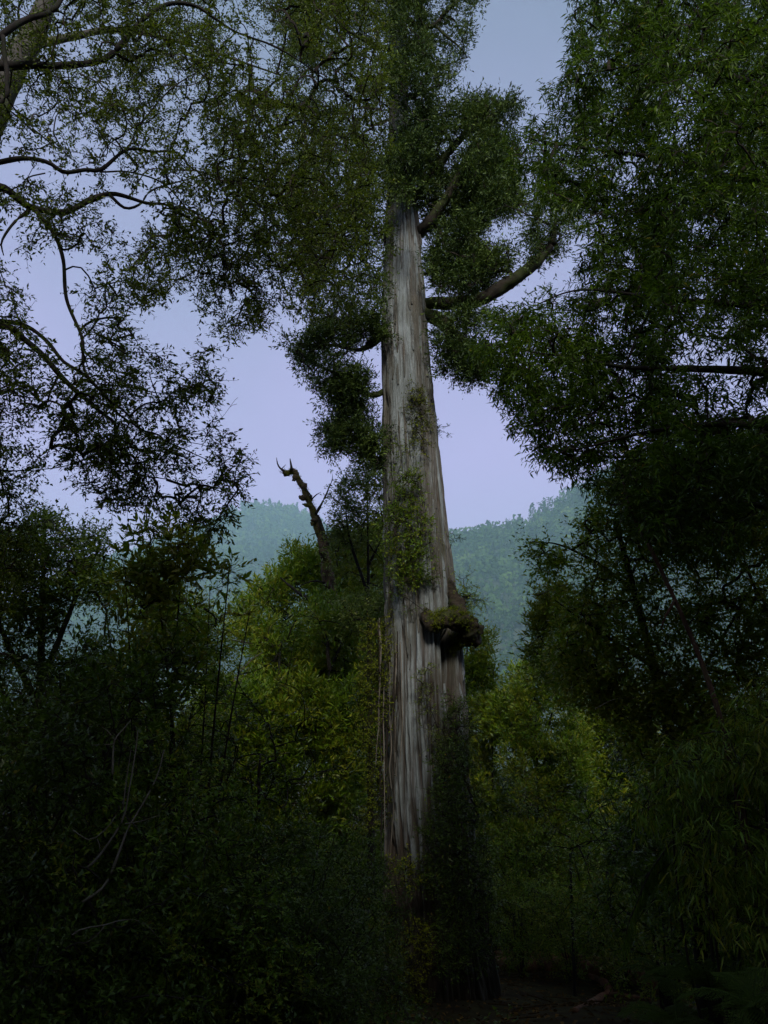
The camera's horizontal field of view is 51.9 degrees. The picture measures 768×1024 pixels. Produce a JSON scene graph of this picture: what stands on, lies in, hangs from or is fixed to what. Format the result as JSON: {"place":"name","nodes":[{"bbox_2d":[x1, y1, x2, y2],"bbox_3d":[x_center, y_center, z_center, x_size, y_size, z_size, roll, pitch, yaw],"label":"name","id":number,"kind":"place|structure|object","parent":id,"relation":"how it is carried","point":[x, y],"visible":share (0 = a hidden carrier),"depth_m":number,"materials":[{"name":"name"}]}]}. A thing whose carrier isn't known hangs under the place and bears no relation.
{"place":"outdoors","nodes":[
{"label":"outdoors","id":0,"kind":"place"},
{"bbox_2d":[1,514,312,740],"bbox_3d":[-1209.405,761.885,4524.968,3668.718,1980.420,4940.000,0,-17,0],"label":"hill","id":1,"kind":"structure","parent":0,"point":[224,588],"depth_m":3581.37,"materials":[{"name":"green plant"}]},
{"bbox_2d":[0,498,374,692],"bbox_3d":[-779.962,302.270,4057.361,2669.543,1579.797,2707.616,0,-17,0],"label":"hill forest","id":2,"kind":"object","parent":1,"relation":"on","point":[260,516],"visible":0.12,"depth_m":4323.66,"materials":[{"name":"green plant"}]},
{"bbox_2d":[0,771,764,1023],"bbox_3d":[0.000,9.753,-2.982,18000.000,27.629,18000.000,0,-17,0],"label":"ground","id":3,"kind":"structure","parent":0,"point":[475,1007],"depth_m":13.10,"materials":[{"name":"brown soil"}]},
{"bbox_2d":[0,424,53,619],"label":"leafy sapling","id":4,"kind":"object","parent":3,"relation":"on","point":[9,543],"visible":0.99,"depth_m":8.36,"materials":[{"name":"green plant"}]},
{"bbox_2d":[0,729,122,990],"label":"understory shrub","id":5,"kind":"object","parent":3,"relation":"on","point":[49,841],"visible":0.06,"depth_m":8.53,"materials":[{"name":"green plant"}]},
{"bbox_2d":[0,498,143,913],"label":"dark tree","id":6,"kind":"object","parent":3,"relation":"on","point":[84,573],"visible":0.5,"depth_m":10.48,"materials":[{"name":"green plant"}]},
{"bbox_2d":[0,647,170,1023],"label":"understory shrub","id":7,"kind":"object","parent":3,"relation":"on","point":[64,798],"visible":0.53,"depth_m":6.53,"materials":[{"name":"green plant"}]},
{"bbox_2d":[102,720,130,774],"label":"bare branch","id":8,"kind":"object","parent":7,"relation":"attached to","point":[112,767],"visible":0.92,"depth_m":6.39,"materials":[{"name":"brown plant"}]},
{"bbox_2d":[0,833,185,1023],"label":"understory shrub","id":9,"kind":"object","parent":3,"relation":"on","point":[62,906],"visible":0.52,"depth_m":5.57,"materials":[{"name":"green plant"}]},
{"bbox_2d":[72,919,160,944],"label":"bare branch","id":10,"kind":"object","parent":9,"relation":"attached to","point":[103,925],"visible":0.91,"depth_m":5.30,"materials":[{"name":"brown plant"}]},
{"bbox_2d":[0,753,228,1016],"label":"understory shrub","id":11,"kind":"object","parent":3,"relation":"on","point":[88,822],"depth_m":11.28,"materials":[{"name":"green plant"}]},
{"bbox_2d":[0,616,230,1018],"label":"understory shrub","id":12,"kind":"object","parent":3,"relation":"on","point":[98,679],"visible":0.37,"depth_m":7.27,"materials":[{"name":"green plant"}]},
{"bbox_2d":[0,677,238,1017],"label":"understory shrub","id":13,"kind":"object","parent":3,"relation":"on","point":[20,747],"visible":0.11,"depth_m":8.97,"materials":[{"name":"green plant"}]},
{"bbox_2d":[0,633,247,999],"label":"sapling trunk","id":14,"kind":"object","parent":3,"relation":"on","point":[104,753],"visible":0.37,"depth_m":7.79,"materials":[{"name":"green plant"}]},
{"bbox_2d":[0,792,281,1023],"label":"understory shrub","id":15,"kind":"object","parent":3,"relation":"on","point":[114,1004],"visible":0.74,"depth_m":5.64,"materials":[{"name":"green plant"}]},
{"bbox_2d":[72,815,115,856],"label":"bare branch","id":16,"kind":"object","parent":15,"relation":"attached to","point":[94,837],"visible":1,"depth_m":5.81,"materials":[{"name":"brown plant"}]},
{"bbox_2d":[14,754,268,1021],"bbox_3d":[-2.959,4.606,9.534,3.485,3.424,3.282,-9,-19,26],"label":"understory shrub","id":17,"kind":"object","parent":3,"relation":"on","point":[142,823],"depth_m":9.44,"materials":[{"name":"green plant"}]},
{"bbox_2d":[24,605,262,975],"bbox_3d":[-2.359,3.051,8.249,2.248,4.403,2.236,0,-17,0],"label":"sapling trunk","id":18,"kind":"object","parent":3,"relation":"on","point":[151,742],"visible":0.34,"depth_m":8.22,"materials":[{"name":"green plant"}]},
{"bbox_2d":[0,733,309,1023],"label":"understory shrub","id":19,"kind":"object","parent":3,"relation":"on","point":[226,842],"visible":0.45,"depth_m":6.42,"materials":[{"name":"green plant"}]},
{"bbox_2d":[87,730,137,867],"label":"bare branch","id":20,"kind":"object","parent":19,"relation":"attached to","point":[101,852],"visible":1,"depth_m":6.10,"materials":[{"name":"brown plant"}]},
{"bbox_2d":[82,750,163,902],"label":"bare branch","id":21,"kind":"object","parent":19,"relation":"attached to","point":[111,872],"visible":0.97,"depth_m":5.85,"materials":[{"name":"brown plant"}]},
{"bbox_2d":[80,549,253,799],"bbox_3d":[-3.736,3.925,12.640,3.586,7.490,3.249,0,-17,0],"label":"olive thicket","id":22,"kind":"object","parent":3,"relation":"on","point":[213,672],"visible":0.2,"depth_m":12.35,"materials":[{"name":"green plant"}]},
{"bbox_2d":[227,652,262,691],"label":"bare branch","id":23,"kind":"object","parent":22,"relation":"attached to","point":[243,668],"visible":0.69,"depth_m":14.06,"materials":[{"name":"brown plant"}]},
{"bbox_2d":[88,498,262,1016],"bbox_3d":[-2.446,2.505,8.698,2.217,5.956,2.196,0,-17,0],"label":"laurel shrub","id":24,"kind":"object","parent":3,"relation":"on","point":[152,590],"visible":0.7,"depth_m":8.62,"materials":[{"name":"green plant"}]},
{"bbox_2d":[71,828,325,1023],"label":"understory shrub","id":25,"kind":"object","parent":3,"relation":"on","point":[247,976],"visible":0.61,"depth_m":5.97,"materials":[{"name":"green plant"}]},
{"bbox_2d":[0,0,401,555],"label":"overhanging tree","id":26,"kind":"object","parent":3,"relation":"on","point":[112,447],"visible":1,"depth_m":8.54,"materials":[{"name":"green plant"}]},
{"bbox_2d":[202,399,235,444],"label":"bare branch","id":27,"kind":"object","parent":26,"relation":"attached to","point":[220,414],"visible":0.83,"depth_m":8.15,"materials":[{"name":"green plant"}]},
{"bbox_2d":[0,0,406,333],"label":"leaning tree","id":28,"kind":"object","parent":3,"relation":"on","point":[372,182],"visible":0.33,"depth_m":13.81,"materials":[{"name":"green plant"}]},
{"bbox_2d":[114,691,351,960],"bbox_3d":[-1.576,3.632,8.328,2.517,3.486,1.919,0,-17,0],"label":"sapling trunk","id":29,"kind":"object","parent":3,"relation":"on","point":[192,710],"visible":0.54,"depth_m":8.52,"materials":[{"name":"green plant"}]},
{"bbox_2d":[129,791,343,1023],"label":"understory shrub","id":30,"kind":"object","parent":3,"relation":"on","point":[277,855],"visible":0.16,"depth_m":7.43,"materials":[{"name":"green plant"}]},
{"bbox_2d":[186,819,297,993],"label":"understory shrub","id":31,"kind":"object","parent":3,"relation":"on","point":[250,877],"depth_m":9.86,"materials":[{"name":"green plant"}]},
{"bbox_2d":[159,621,367,1000],"bbox_3d":[-1.426,3.557,8.979,2.099,4.363,2.147,-13,-21,37],"label":"sapling trunk","id":32,"kind":"object","parent":3,"relation":"on","point":[260,766],"visible":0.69,"depth_m":9.00,"materials":[{"name":"green plant"}]},
{"bbox_2d":[250,745,289,770],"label":"bare branch","id":33,"kind":"object","parent":32,"relation":"attached to","point":[269,757],"visible":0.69,"depth_m":9.15,"materials":[{"name":"brown plant"}]},
{"bbox_2d":[176,881,379,1023],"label":"understory shrub","id":34,"kind":"object","parent":3,"relation":"on","point":[331,994],"visible":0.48,"depth_m":6.29,"materials":[{"name":"green plant"}]},
{"bbox_2d":[175,577,383,853],"bbox_3d":[-2.619,5.971,18.561,5.728,9.065,4.221,0,-17,0],"label":"yellow green shrub","id":35,"kind":"object","parent":3,"relation":"on","point":[334,728],"visible":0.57,"depth_m":17.93,"materials":[{"name":"green plant"}]},
{"bbox_2d":[219,514,384,766],"bbox_3d":[-2.144,5.807,23.626,6.480,13.001,4.832,0,-17,0],"label":"evergreen tree","id":36,"kind":"object","parent":3,"relation":"on","point":[302,567],"visible":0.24,"depth_m":23.57,"materials":[{"name":"green plant"}]},
{"bbox_2d":[218,799,386,1008],"bbox_3d":[-0.867,4.170,7.920,1.881,2.408,1.834,-3,-17,10],"label":"understory shrub","id":37,"kind":"object","parent":3,"relation":"on","point":[307,867],"visible":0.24,"depth_m":8.04,"materials":[{"name":"green plant"}]},
{"bbox_2d":[204,891,411,1023],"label":"understory shrub","id":38,"kind":"object","parent":3,"relation":"on","point":[329,913],"visible":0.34,"depth_m":6.63,"materials":[{"name":"green plant"}]},
{"bbox_2d":[234,842,385,1018],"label":"understory shrub","id":39,"kind":"object","parent":3,"relation":"on","point":[326,885],"visible":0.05,"depth_m":10.95,"materials":[{"name":"green plant"}]},
{"bbox_2d":[276,457,353,874],"bbox_3d":[-1.901,4.670,21.163,2.454,12.983,0.686,0,-17,0],"label":"dead snag","id":40,"kind":"object","parent":3,"relation":"on","point":[315,520],"visible":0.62,"depth_m":22.29,"materials":[{"name":"brown wood"}]},
{"bbox_2d":[224,875,423,1023],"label":"understory shrub","id":41,"kind":"object","parent":3,"relation":"on","point":[384,972],"visible":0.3,"depth_m":7.45,"materials":[{"name":"green plant"}]},
{"bbox_2d":[268,762,386,864],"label":"understory shrub","id":42,"kind":"object","parent":3,"relation":"on","point":[359,819],"visible":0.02,"depth_m":25.14,"materials":[{"name":"green plant"}]},
{"bbox_2d":[259,824,409,1023],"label":"understory shrub","id":43,"kind":"object","parent":3,"relation":"on","point":[376,883],"visible":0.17,"depth_m":9.18,"materials":[{"name":"green plant"}]},
{"bbox_2d":[287,817,383,870],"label":"understory shrub","id":44,"kind":"object","parent":3,"relation":"on","point":[376,828],"visible":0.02,"depth_m":20.21,"materials":[{"name":"green plant"}]},
{"bbox_2d":[277,837,398,998],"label":"understory shrub","id":45,"kind":"object","parent":3,"relation":"on","point":[363,899],"visible":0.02,"depth_m":14.04,"materials":[{"name":"green plant"}]},
{"bbox_2d":[300,839,383,960],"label":"understory shrub","id":46,"kind":"object","parent":3,"relation":"on","point":[362,869],"visible":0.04,"depth_m":17.17,"materials":[{"name":"green plant"}]},
{"bbox_2d":[276,809,418,1002],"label":"understory shrub","id":47,"kind":"object","parent":3,"relation":"on","point":[396,925],"visible":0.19,"depth_m":11.81,"materials":[{"name":"green plant"}]},
{"bbox_2d":[309,747,386,849],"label":"understory shrub","id":48,"kind":"object","parent":3,"relation":"on","point":[364,813],"visible":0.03,"depth_m":25.21,"materials":[{"name":"green plant"}]},
{"bbox_2d":[316,463,384,970],"bbox_3d":[-0.493,4.070,17.658,2.294,11.489,2.447,0,-17,0],"label":"lichen shrub","id":49,"kind":"object","parent":3,"relation":"on","point":[362,487],"visible":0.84,"depth_m":18.48,"materials":[{"name":"green plant"}]},
{"bbox_2d":[326,820,384,912],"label":"understory shrub","id":50,"kind":"object","parent":3,"relation":"on","point":[365,839],"visible":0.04,"depth_m":19.85,"materials":[{"name":"green plant"}]},
{"bbox_2d":[264,0,596,1011],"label":"giant conifer","id":51,"kind":"object","parent":3,"relation":"on","point":[462,258],"visible":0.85,"depth_m":17.10,"materials":[{"name":"grey plant"}]},
{"bbox_2d":[344,608,402,860],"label":"climbing vine","id":52,"kind":"object","parent":51,"relation":"attached to","point":[379,775],"visible":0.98,"depth_m":14.73,"materials":[{"name":"leaf"},{"name":"dark twig bark"},{"name":"pale twig bark"}]},
{"bbox_2d":[366,480,443,591],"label":"epiphyte shrub","id":53,"kind":"object","parent":51,"relation":"attached to","point":[409,535],"visible":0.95,"depth_m":15.59,"materials":[{"name":"green plant"}]},
{"bbox_2d":[388,437,422,464],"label":"epiphyte shrub","id":54,"kind":"object","parent":51,"relation":"attached to","point":[397,444],"visible":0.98,"depth_m":16.27,"materials":[{"name":"green plant"}]},
{"bbox_2d":[383,461,433,509],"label":"epiphyte shrub","id":55,"kind":"object","parent":51,"relation":"attached to","point":[403,477],"visible":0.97,"depth_m":15.89,"materials":[{"name":"green plant"}]},
{"bbox_2d":[376,842,441,1013],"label":"epiphyte shrub","id":56,"kind":"object","parent":51,"relation":"attached to","point":[411,866],"visible":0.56,"depth_m":12.89,"materials":[{"name":"green plant"}]},
{"bbox_2d":[383,558,448,618],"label":"epiphyte shrub","id":57,"kind":"object","parent":51,"relation":"attached to","point":[409,579],"visible":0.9,"depth_m":15.32,"materials":[{"name":"green plant"}]},
{"bbox_2d":[399,374,437,461],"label":"epiphyte shrub","id":58,"kind":"object","parent":51,"relation":"attached to","point":[419,402],"visible":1,"depth_m":16.64,"materials":[{"name":"green plant"}]},
{"bbox_2d":[409,662,450,754],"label":"epiphyte shrub","id":59,"kind":"object","parent":51,"relation":"attached to","point":[421,671],"visible":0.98,"depth_m":14.56,"materials":[{"name":"green plant"}]},
{"bbox_2d":[436,416,451,438],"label":"epiphyte shrub","id":60,"kind":"object","parent":51,"relation":"attached to","point":[438,430],"visible":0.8,"depth_m":17.15,"materials":[{"name":"green plant"}]},
{"bbox_2d":[447,528,465,547],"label":"epiphyte shrub","id":61,"kind":"object","parent":51,"relation":"attached to","point":[454,537],"visible":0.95,"depth_m":16.42,"materials":[{"name":"green plant"}]},
{"bbox_2d":[428,685,486,815],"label":"epiphyte shrub","id":62,"kind":"object","parent":51,"relation":"attached to","point":[453,709],"visible":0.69,"depth_m":14.39,"materials":[{"name":"green plant"}]},
{"bbox_2d":[409,728,518,992],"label":"epiphyte shrub","id":63,"kind":"object","parent":51,"relation":"attached to","point":[450,932],"visible":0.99,"depth_m":13.20,"materials":[{"name":"green plant"}]},
{"bbox_2d":[451,565,494,616],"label":"epiphyte shrub","id":64,"kind":"object","parent":51,"relation":"attached to","point":[467,596],"visible":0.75,"depth_m":15.68,"materials":[{"name":"green plant"}]},
{"bbox_2d":[463,618,508,703],"bbox_3d":[2.044,5.822,16.496,1.499,7.436,1.594,0,-17,0],"label":"layered conifer","id":65,"kind":"object","parent":3,"relation":"on","point":[478,670],"visible":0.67,"depth_m":16.95,"materials":[{"name":"green plant"}]},
{"bbox_2d":[481,756,530,869],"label":"understory shrub","id":66,"kind":"object","parent":3,"relation":"on","point":[504,789],"depth_m":28.18,"materials":[{"name":"green plant"}]},
{"bbox_2d":[467,676,550,936],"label":"lit shrub","id":67,"kind":"object","parent":3,"relation":"on","point":[490,718],"visible":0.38,"depth_m":24.23,"materials":[{"name":"green plant"}]},
{"bbox_2d":[495,753,541,916],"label":"understory shrub","id":68,"kind":"object","parent":3,"relation":"on","point":[511,796],"visible":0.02,"depth_m":30.41,"materials":[{"name":"green plant"}]},
{"bbox_2d":[479,757,567,924],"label":"understory shrub","id":69,"kind":"object","parent":3,"relation":"on","point":[502,790],"visible":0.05,"depth_m":27.96,"materials":[{"name":"green plant"}]},
{"bbox_2d":[476,810,573,945],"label":"understory shrub","id":70,"kind":"object","parent":3,"relation":"on","point":[494,827],"visible":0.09,"depth_m":21.73,"materials":[{"name":"green plant"}]},
{"bbox_2d":[477,817,582,955],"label":"understory shrub","id":71,"kind":"object","parent":3,"relation":"on","point":[521,855],"visible":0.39,"depth_m":19.91,"materials":[{"name":"green plant"}]},
{"bbox_2d":[483,809,605,937],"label":"understory shrub","id":72,"kind":"object","parent":3,"relation":"on","point":[519,814],"visible":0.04,"depth_m":22.46,"materials":[{"name":"green plant"}]},
{"bbox_2d":[489,641,603,946],"bbox_3d":[4.601,7.727,22.277,3.592,8.320,3.655,0,-17,0],"label":"plume tree","id":73,"kind":"object","parent":3,"relation":"on","point":[545,749],"visible":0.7,"depth_m":21.87,"materials":[{"name":"green plant"}]},
{"bbox_2d":[482,766,614,995],"bbox_3d":[3.496,7.354,15.754,2.649,4.433,2.222,11,-20,-32],"label":"sapling trunk","id":74,"kind":"object","parent":3,"relation":"on","point":[572,927],"visible":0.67,"depth_m":16.10,"materials":[{"name":"green plant"}]},
{"bbox_2d":[500,766,627,889],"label":"understory shrub","id":75,"kind":"object","parent":3,"relation":"on","point":[528,804],"visible":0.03,"depth_m":27.55,"materials":[{"name":"green plant"}]},
{"bbox_2d":[521,877,620,982],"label":"understory shrub","id":76,"kind":"object","parent":3,"relation":"on","point":[559,945],"visible":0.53,"depth_m":16.88,"materials":[{"name":"green plant"}]},
{"bbox_2d":[519,812,633,946],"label":"understory shrub","id":77,"kind":"object","parent":3,"relation":"on","point":[560,856],"visible":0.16,"depth_m":19.86,"materials":[{"name":"green plant"}]},
{"bbox_2d":[506,570,665,1019],"bbox_3d":[2.665,3.892,11.357,1.846,6.153,1.489,13,-21,-37],"label":"golden sapling","id":78,"kind":"object","parent":3,"relation":"on","point":[538,621],"visible":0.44,"depth_m":11.70,"materials":[{"name":"green plant"}]},
{"bbox_2d":[547,811,634,940],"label":"understory shrub","id":79,"kind":"object","parent":3,"relation":"on","point":[586,873],"visible":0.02,"depth_m":22.98,"materials":[{"name":"green plant"}]},
{"bbox_2d":[495,955,693,1011],"bbox_3d":[4.333,8.822,14.702,3.599,1.632,8.800,0,-17,0],"label":"fallen log","id":80,"kind":"object","parent":3,"relation":"on","point":[595,974],"visible":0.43,"depth_m":17.21,"materials":[{"name":"brown wood"}]},
{"bbox_2d":[548,666,661,931],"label":"broom shrub","id":81,"kind":"object","parent":3,"relation":"on","point":[600,757],"visible":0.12,"depth_m":24.63,"materials":[{"name":"green plant"}]},
{"bbox_2d":[459,0,767,577],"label":"broad tree","id":82,"kind":"object","parent":3,"relation":"on","point":[648,38],"visible":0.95,"depth_m":8.80,"materials":[{"name":"green plant"}]},
{"bbox_2d":[578,806,658,954],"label":"understory shrub","id":83,"kind":"object","parent":3,"relation":"on","point":[623,877],"visible":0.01,"depth_m":20.46,"materials":[{"name":"green plant"}]},
{"bbox_2d":[508,488,767,1023],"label":"leaved tree","id":84,"kind":"object","parent":3,"relation":"on","point":[600,685],"visible":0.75,"depth_m":8.45,"materials":[{"name":"green plant"}]},
{"bbox_2d":[547,780,746,1009],"bbox_3d":[4.392,6.081,12.726,3.516,4.101,3.734,6,-18,-18],"label":"understory shrub","id":85,"kind":"object","parent":3,"relation":"on","point":[615,903],"visible":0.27,"depth_m":12.61,"materials":[{"name":"green plant"}]},
{"bbox_2d":[550,693,764,1017],"bbox_3d":[4.557,4.737,11.042,4.273,4.592,4.091,12,-21,-34],"label":"understory shrub","id":86,"kind":"object","parent":3,"relation":"on","point":[608,853],"visible":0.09,"depth_m":11.03,"materials":[{"name":"green plant"}]},
{"bbox_2d":[617,957,698,1017],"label":"fern","id":87,"kind":"object","parent":3,"relation":"on","point":[667,985],"visible":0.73,"depth_m":7.35,"materials":[{"name":"green plant"}]},
{"bbox_2d":[577,806,750,992],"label":"understory shrub","id":88,"kind":"object","parent":3,"relation":"on","point":[594,877],"depth_m":15.73,"materials":[{"name":"green plant"}]},
{"bbox_2d":[615,1000,734,1023],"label":"fern","id":89,"kind":"object","parent":3,"relation":"on","point":[657,1013],"visible":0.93,"depth_m":5.82,"materials":[{"name":"green plant"}]},
{"bbox_2d":[589,689,767,1008],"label":"understory shrub","id":90,"kind":"object","parent":3,"relation":"on","point":[626,828],"visible":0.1,"depth_m":9.86,"materials":[{"name":"green plant"}]},
{"bbox_2d":[591,667,767,1023],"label":"bamboo clump","id":91,"kind":"object","parent":3,"relation":"on","point":[744,876],"visible":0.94,"depth_m":5.78,"materials":[{"name":"green plant"}]},
{"bbox_2d":[621,800,714,958],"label":"drooping branch","id":92,"kind":"object","parent":91,"relation":"hanging from","point":[662,864],"visible":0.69,"depth_m":6.26,"materials":[{"name":"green plant"}]},
{"bbox_2d":[592,433,767,1004],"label":"slender tree","id":93,"kind":"object","parent":3,"relation":"on","point":[624,490],"visible":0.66,"depth_m":7.25,"materials":[{"name":"green plant"}]},
{"bbox_2d":[604,661,767,1023],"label":"understory shrub","id":94,"kind":"object","parent":3,"relation":"on","point":[639,875],"visible":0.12,"depth_m":8.72,"materials":[{"name":"green plant"}]},
{"bbox_2d":[638,727,767,1023],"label":"understory shrub","id":95,"kind":"object","parent":3,"relation":"on","point":[679,934],"visible":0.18,"depth_m":8.03,"materials":[{"name":"green plant"}]},
{"bbox_2d":[643,954,767,1023],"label":"fern","id":96,"kind":"object","parent":3,"relation":"on","point":[698,972],"visible":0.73,"depth_m":5.65,"materials":[{"name":"green plant"}]},
{"bbox_2d":[673,966,767,1023],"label":"fern","id":97,"kind":"object","parent":3,"relation":"on","point":[756,1015],"visible":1,"depth_m":4.81,"materials":[{"name":"green plant"}]},
{"bbox_2d":[0,0,767,601],"label":"sky","id":98,"kind":"structure","parent":0,"point":[484,479],"materials":[{"name":"blue"}]},
{"bbox_2d":[237,466,767,769],"bbox_3d":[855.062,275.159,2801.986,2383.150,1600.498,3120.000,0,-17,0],"label":"hill","id":99,"kind":"structure","parent":0,"point":[518,628],"depth_m":2169.75,"materials":[{"name":"green plant"}]},
{"bbox_2d":[248,442,767,709],"bbox_3d":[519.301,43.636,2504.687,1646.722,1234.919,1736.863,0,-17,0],"label":"hill forest","id":100,"kind":"object","parent":99,"relation":"on","point":[492,537],"visible":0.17,"depth_m":2529.54,"materials":[{"name":"green plant"}]},
{"bbox_2d":[528,502,537,522],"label":"conifer tree","id":101,"kind":"object","parent":99,"relation":"on","point":[532,510],"visible":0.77,"depth_m":3303.33,"materials":[{"name":"green plant"}]},
{"bbox_2d":[538,497,554,513],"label":"broadleaf tree","id":102,"kind":"object","parent":99,"relation":"on","point":[549,508],"visible":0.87,"depth_m":3306.62,"materials":[{"name":"green plant"}]}
]}

